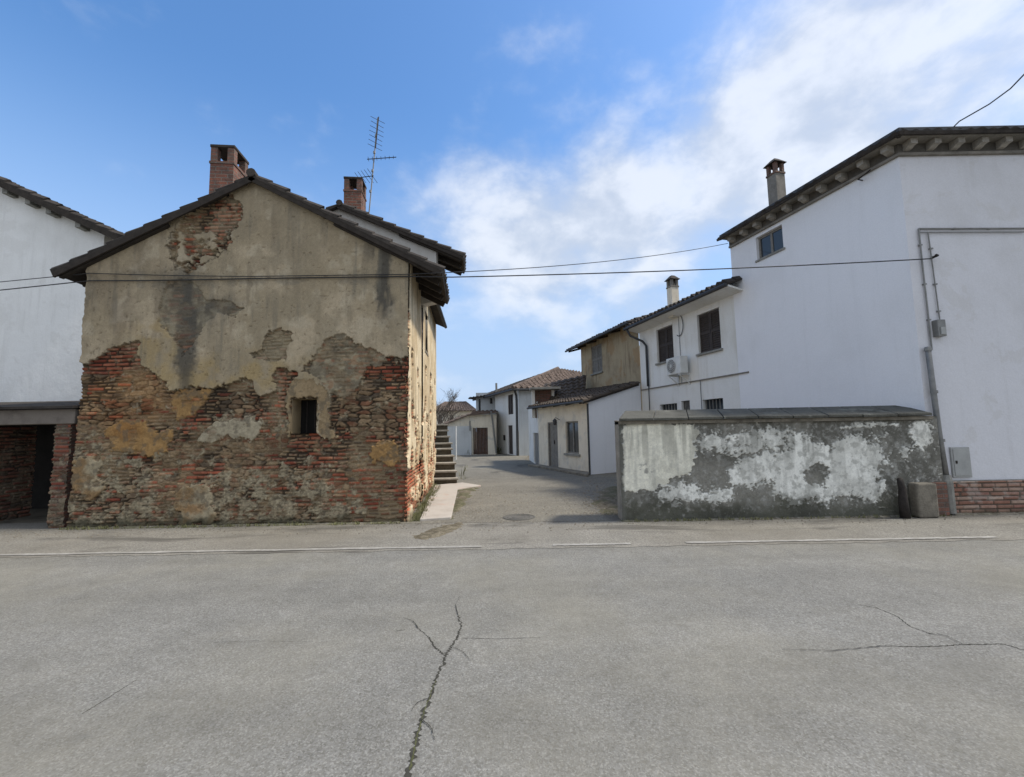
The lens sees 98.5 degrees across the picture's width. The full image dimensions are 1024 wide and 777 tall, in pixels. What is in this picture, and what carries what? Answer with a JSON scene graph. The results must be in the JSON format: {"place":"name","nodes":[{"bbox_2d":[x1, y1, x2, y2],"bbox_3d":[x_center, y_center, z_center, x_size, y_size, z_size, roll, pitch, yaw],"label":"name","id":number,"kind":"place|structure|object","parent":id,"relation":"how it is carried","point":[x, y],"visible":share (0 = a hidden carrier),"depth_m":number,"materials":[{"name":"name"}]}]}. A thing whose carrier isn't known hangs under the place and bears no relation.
{"place":"outdoors","nodes":[
{"label":"outdoors","id":0,"kind":"place"},
{"bbox_2d":[0,176,124,401],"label":"white house","id":1,"kind":"structure","parent":0,"point":[41,236],"depth_m":10.84,"materials":[{"name":"paint"}]},
{"bbox_2d":[0,452,531,522],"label":"ground","id":2,"kind":"structure","parent":0,"point":[38,515],"depth_m":9.03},
{"bbox_2d":[0,401,80,527],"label":"brick shed","id":3,"kind":"structure","parent":2,"relation":"on","point":[38,439],"depth_m":8.74,"materials":[{"name":"brick"}]},
{"bbox_2d":[50,144,449,527],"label":"old house","id":4,"kind":"structure","parent":2,"relation":"on","point":[202,402],"depth_m":8.09,"materials":[{"name":"beige paint"}]},
{"bbox_2d":[291,398,317,433],"bbox_3d":[-3.752,0.513,8.149,0.492,0.665,0.370,-1,-5,0],"label":"window","id":5,"kind":"structure","parent":4,"relation":"in","point":[304,411],"depth_m":8.29,"materials":[{"name":"beige paint"}]},
{"bbox_2d":[0,243,727,281],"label":"overhead cable","id":6,"kind":"object","parent":4,"relation":"attached to","point":[348,275],"visible":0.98,"depth_m":8.17,"materials":[{"name":"black rubber"}]},
{"bbox_2d":[0,258,931,290],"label":"overhead cable","id":7,"kind":"object","parent":4,"relation":"attached to","point":[469,276],"visible":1,"depth_m":8.01,"materials":[{"name":"black rubber"}]},
{"bbox_2d":[296,176,466,501],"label":"house","id":8,"kind":"structure","parent":2,"relation":"on","point":[352,207],"depth_m":10.73,"materials":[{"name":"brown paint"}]},
{"bbox_2d":[355,116,395,213],"bbox_3d":[-3.565,-5.745,11.468,1.037,2.795,0.507,-1,-5,0],"label":"television antenna","id":9,"kind":"object","parent":8,"relation":"attached to","point":[374,158],"visible":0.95,"depth_m":11.51,"materials":[{"name":"metal"}]},
{"bbox_2d":[421,312,428,356],"bbox_3d":[-2.194,-1.365,11.033,0.145,1.036,0.760,-1,-5,-6],"label":"window","id":10,"kind":"structure","parent":8,"relation":"in","point":[422,312],"depth_m":10.95,"materials":[{"name":"brown paint"}]},
{"bbox_2d":[436,408,460,423],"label":"bare tree","id":11,"kind":"object","parent":2,"relation":"on","point":[452,413],"visible":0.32,"depth_m":47.20,"materials":[{"name":"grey plant"}]},
{"bbox_2d":[436,390,463,431],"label":"bare tree","id":12,"kind":"object","parent":2,"relation":"on","point":[442,414],"visible":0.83,"depth_m":40.56,"materials":[{"name":"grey plant"}]},
{"bbox_2d":[468,393,494,448],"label":"grey house","id":13,"kind":"structure","parent":2,"relation":"on","point":[485,404],"depth_m":33.03,"materials":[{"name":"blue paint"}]},
{"bbox_2d":[614,405,943,519],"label":"boundary wall","id":14,"kind":"structure","parent":2,"relation":"on","point":[855,461],"depth_m":7.69,"materials":[{"name":"paint"}]},
{"bbox_2d":[716,125,1023,513],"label":"corner house","id":15,"kind":"structure","parent":2,"relation":"on","point":[940,334],"depth_m":8.32,"materials":[{"name":"white paint"}]},
{"bbox_2d":[755,226,784,262],"bbox_3d":[6.593,-3.683,11.239,0.160,0.657,0.910,0,-6,-15],"label":"window","id":16,"kind":"structure","parent":15,"relation":"in","point":[771,243],"depth_m":11.26,"materials":[{"name":"blue glass"}]},
{"bbox_2d":[954,74,1023,125],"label":"overhead cable","id":17,"kind":"object","parent":15,"relation":"attached to","point":[990,102],"visible":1,"depth_m":7.39,"materials":[{"name":"black rubber"}]},
{"bbox_2d":[420,482,480,521],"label":"path","id":18,"kind":"structure","parent":0,"point":[440,506],"depth_m":9.66,"materials":[{"name":"concrete"}]},
{"bbox_2d":[436,401,475,423],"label":"distant house","id":19,"kind":"structure","parent":0,"point":[467,407],"depth_m":62.35,"materials":[{"name":"brown tile"}]},
{"bbox_2d":[400,453,620,523],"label":"lane","id":20,"kind":"structure","parent":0,"point":[512,476],"depth_m":11.56,"materials":[{"name":"grey asphalt"}]},
{"bbox_2d":[409,484,436,521],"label":"dirt","id":21,"kind":"structure","parent":20,"relation":"on","point":[416,512],"depth_m":9.17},
{"bbox_2d":[434,424,458,484],"bbox_3d":[-2.437,2.094,14.531,1.069,1.864,3.012,0,-5,-12],"label":"stone stair","id":22,"kind":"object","parent":20,"relation":"on","point":[445,471],"visible":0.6,"depth_m":14.05,"materials":[{"name":"grey stone"}]},
{"bbox_2d":[455,426,456,459],"bbox_3d":[-3.122,3.033,24.614,0.092,1.854,0.092,1,-6,-22],"label":"white post","id":23,"kind":"object","parent":20,"relation":"on","point":[456,442],"visible":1,"depth_m":24.60,"materials":[{"name":"plastic"}]},
{"bbox_2d":[444,413,471,454],"bbox_3d":[-3.549,3.092,30.674,1.916,2.880,3.389,-1,-5,0],"label":"lean to","id":24,"kind":"object","parent":20,"relation":"on","point":[462,423],"visible":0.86,"depth_m":29.06,"materials":[{"name":"white paint"}]},
{"bbox_2d":[449,487,478,519],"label":"dirt","id":25,"kind":"structure","parent":20,"relation":"on","point":[463,495],"depth_m":10.54,"materials":[{"name":"beige soil"}]},
{"bbox_2d":[470,410,497,454],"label":"garage","id":26,"kind":"structure","parent":20,"relation":"on","point":[486,420],"depth_m":29.28,"materials":[{"name":"beige paint"}]},
{"bbox_2d":[59,448,951,529],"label":"grass","id":27,"kind":"structure","parent":20,"relation":"on","point":[419,514],"depth_m":7.72,"materials":[{"name":"green plant"}]},
{"bbox_2d":[7,479,1018,541],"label":"gravel","id":28,"kind":"structure","parent":20,"relation":"on","point":[596,491],"depth_m":7.69,"materials":[{"name":"grey gravel"}]},
{"bbox_2d":[502,514,534,520],"bbox_3d":[0.124,2.365,8.087,0.600,0.032,0.600,-1,-5,0],"label":"manhole cover","id":29,"kind":"object","parent":20,"relation":"on","point":[515,517],"visible":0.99,"depth_m":8.04,"materials":[{"name":"metal"}]},
{"bbox_2d":[472,367,581,455],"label":"tiled house","id":30,"kind":"structure","parent":20,"relation":"on","point":[513,401],"depth_m":28.74,"materials":[{"name":"white paint"}]},
{"bbox_2d":[508,394,512,414],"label":"window","id":31,"kind":"structure","parent":30,"relation":"in","point":[510,397],"depth_m":28.91,"materials":[{"name":"brown paint"}]},
{"bbox_2d":[509,425,512,453],"bbox_3d":[-0.035,3.328,28.706,0.090,1.858,0.895,1,-6,-20],"label":"door","id":32,"kind":"structure","parent":30,"relation":"in","point":[510,426],"depth_m":28.83,"materials":[{"name":"brown paint"}]},
{"bbox_2d":[528,375,585,462],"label":"outbuilding","id":33,"kind":"structure","parent":20,"relation":"on","point":[559,389],"depth_m":20.21,"materials":[{"name":"white paint"}]},
{"bbox_2d":[535,433,538,462],"bbox_3d":[1.173,2.740,20.161,0.040,1.415,1.839,-1,-5,-4],"label":"door","id":34,"kind":"structure","parent":33,"relation":"in","point":[536,434],"depth_m":20.43,"materials":[{"name":"grey paint"}]},
{"bbox_2d":[527,381,640,474],"bbox_3d":[2.988,1.512,18.637,3.727,3.551,6.064,1,-6,-22],"label":"annex","id":35,"kind":"object","parent":20,"relation":"on","point":[580,435],"visible":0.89,"depth_m":16.36,"materials":[{"name":"beige paint"}]},
{"bbox_2d":[548,422,557,466],"bbox_3d":[1.726,2.291,17.988,0.100,1.835,0.877,1,-6,-22],"label":"door","id":36,"kind":"structure","parent":35,"relation":"in","point":[552,429],"depth_m":18.11,"materials":[{"name":"grey paint"}]},
{"bbox_2d":[564,421,580,456],"bbox_3d":[2.276,1.874,16.549,0.180,1.287,1.156,1,-6,-22],"label":"window","id":37,"kind":"structure","parent":35,"relation":"in","point":[572,426],"depth_m":16.58,"materials":[{"name":"grey glass"}]},
{"bbox_2d":[591,486,617,515],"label":"dirt","id":38,"kind":"structure","parent":20,"relation":"on","point":[609,496],"depth_m":9.53,"materials":[{"name":"grey soil"}]},
{"bbox_2d":[0,539,1023,776],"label":"road","id":39,"kind":"structure","parent":0,"point":[674,661],"depth_m":3.06,"materials":[{"name":"grey asphalt"}]},
{"bbox_2d":[419,629,443,654],"bbox_3d":[-0.626,1.943,3.398,0.035,0.001,0.505,2,-6,-30],"label":"road crack","id":40,"kind":"object","parent":39,"relation":"on","point":[433,644],"visible":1,"depth_m":3.32,"materials":[{"name":"grey asphalt"}]},
{"bbox_2d":[404,615,461,776],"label":"road crack","id":41,"kind":"object","parent":39,"relation":"on","point":[407,773],"visible":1,"depth_m":2.52,"materials":[{"name":"black asphalt"}]},
{"bbox_2d":[804,645,886,649],"bbox_3d":[2.327,1.862,3.159,0.764,0.001,0.048,-1,-5,-2],"label":"road crack","id":42,"kind":"object","parent":39,"relation":"on","point":[848,648],"visible":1,"depth_m":3.15,"materials":[{"name":"grey asphalt"}]},
{"bbox_2d":[862,605,930,633],"bbox_3d":[3.175,1.899,3.654,0.107,0.001,0.582,0,-5,-9],"label":"road crack","id":43,"kind":"object","parent":39,"relation":"on","point":[899,618],"visible":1,"depth_m":3.65,"materials":[{"name":"grey asphalt"}]},
{"bbox_2d":[899,643,1022,649],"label":"road crack","id":44,"kind":"object","parent":39,"relation":"on","point":[954,644],"visible":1,"depth_m":3.18,"materials":[{"name":"grey asphalt"}]},
{"bbox_2d":[0,514,1023,557],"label":"shoulder","id":45,"kind":"object","parent":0,"point":[660,534],"visible":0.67,"depth_m":6.74},
{"bbox_2d":[58,521,406,529],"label":"dirt","id":46,"kind":"structure","parent":45,"relation":"on","point":[235,525],"depth_m":7.78,"materials":[{"name":"grey soil"}]},
{"bbox_2d":[0,545,481,554],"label":"edge line","id":47,"kind":"object","parent":45,"relation":"on","point":[247,550],"visible":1,"depth_m":6.11,"materials":[{"name":"white paint"}]},
{"bbox_2d":[412,522,463,539],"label":"dirt","id":48,"kind":"structure","parent":45,"relation":"on","point":[435,532],"depth_m":7.01,"materials":[{"name":"beige soil"}]},
{"bbox_2d":[553,542,630,545],"bbox_3d":[1.104,2.155,6.112,1.075,0.001,0.118,-1,-5,0],"label":"edge line","id":49,"kind":"object","parent":45,"relation":"on","point":[591,544],"visible":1,"depth_m":6.11,"materials":[{"name":"white paint"}]},
{"bbox_2d":[621,515,947,521],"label":"dirt","id":50,"kind":"structure","parent":45,"relation":"on","point":[766,518],"depth_m":7.56,"materials":[{"name":"soil"}]},
{"bbox_2d":[931,482,949,515],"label":"brick pier","id":51,"kind":"structure","parent":50,"relation":"on","point":[942,497],"depth_m":7.56,"materials":[{"name":"red brick"}]},
{"bbox_2d":[685,536,994,542],"bbox_3d":[4.561,2.093,6.114,4.302,0.001,0.117,-1,-5,0],"label":"edge line","id":52,"kind":"object","parent":45,"relation":"on","point":[840,539],"visible":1,"depth_m":6.11,"materials":[{"name":"white paint"}]},
{"bbox_2d":[897,477,910,518],"bbox_3d":[6.633,1.851,7.480,0.153,0.678,0.147,3,-7,-35],"label":"iron guard post","id":53,"kind":"object","parent":45,"relation":"on","point":[904,509],"visible":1,"depth_m":7.44,"materials":[{"name":"black metal"}]},
{"bbox_2d":[908,482,938,517],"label":"stone block","id":54,"kind":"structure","parent":45,"relation":"on","point":[923,498],"depth_m":7.44,"materials":[{"name":"grey stone"}]},
{"bbox_2d":[950,512,1023,514],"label":"dirt","id":55,"kind":"structure","parent":45,"relation":"on","point":[994,513],"depth_m":7.64,"materials":[{"name":"grey soil"}]},
{"bbox_2d":[0,0,1023,423],"label":"sky","id":56,"kind":"structure","parent":0,"point":[527,134],"materials":[{"name":"blue"}]},
{"bbox_2d":[528,463,589,476],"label":"pavement","id":57,"kind":"structure","parent":0,"point":[569,471],"depth_m":16.47,"materials":[{"name":"grey concrete"}]},
{"bbox_2d":[565,313,649,410],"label":"ochre house","id":58,"kind":"structure","parent":0,"point":[610,356],"depth_m":19.31,"materials":[{"name":"paint"}]},
{"bbox_2d":[590,343,602,375],"bbox_3d":[3.980,-1.350,20.729,0.135,1.367,1.232,0,-6,-15],"label":"window","id":59,"kind":"structure","parent":58,"relation":"in","point":[596,350],"depth_m":20.72,"materials":[{"name":"grey paint"}]},
{"bbox_2d":[623,275,748,419],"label":"shuttered house","id":60,"kind":"structure","parent":0,"point":[698,329],"depth_m":13.98,"materials":[{"name":"white paint"}]},
{"bbox_2d":[655,326,673,365],"bbox_3d":[5.406,-1.518,15.552,0.185,1.271,1.111,0,-6,-15],"label":"window","id":61,"kind":"structure","parent":60,"relation":"in","point":[665,336],"depth_m":15.63,"materials":[{"name":"brown paint"}]},
{"bbox_2d":[663,403,676,409],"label":"window","id":62,"kind":"structure","parent":60,"relation":"in","point":[667,406],"depth_m":15.38,"materials":[{"name":"grey paint"}]},
{"bbox_2d":[666,356,690,385],"bbox_3d":[5.449,-0.565,14.447,0.431,0.910,0.760,0,-6,-15],"label":"air conditioner","id":63,"kind":"object","parent":60,"relation":"attached to","point":[677,365],"visible":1,"depth_m":14.20,"materials":[{"name":"white plastic"}]},
{"bbox_2d":[683,400,689,418],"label":"window","id":64,"kind":"structure","parent":60,"relation":"in","point":[686,403],"depth_m":14.49,"materials":[{"name":"grey paint"}]},
{"bbox_2d":[696,308,722,356],"bbox_3d":[5.986,-1.697,13.390,0.185,1.290,1.125,0,-6,-15],"label":"window","id":65,"kind":"structure","parent":60,"relation":"in","point":[709,323],"depth_m":13.41,"materials":[{"name":"brown paint"}]},
{"bbox_2d":[705,398,723,418],"bbox_3d":[6.098,0.681,13.200,0.055,0.740,0.882,0,-6,-15],"label":"window","id":66,"kind":"structure","parent":60,"relation":"in","point":[711,403],"depth_m":13.26,"materials":[{"name":"grey paint"}]}
]}

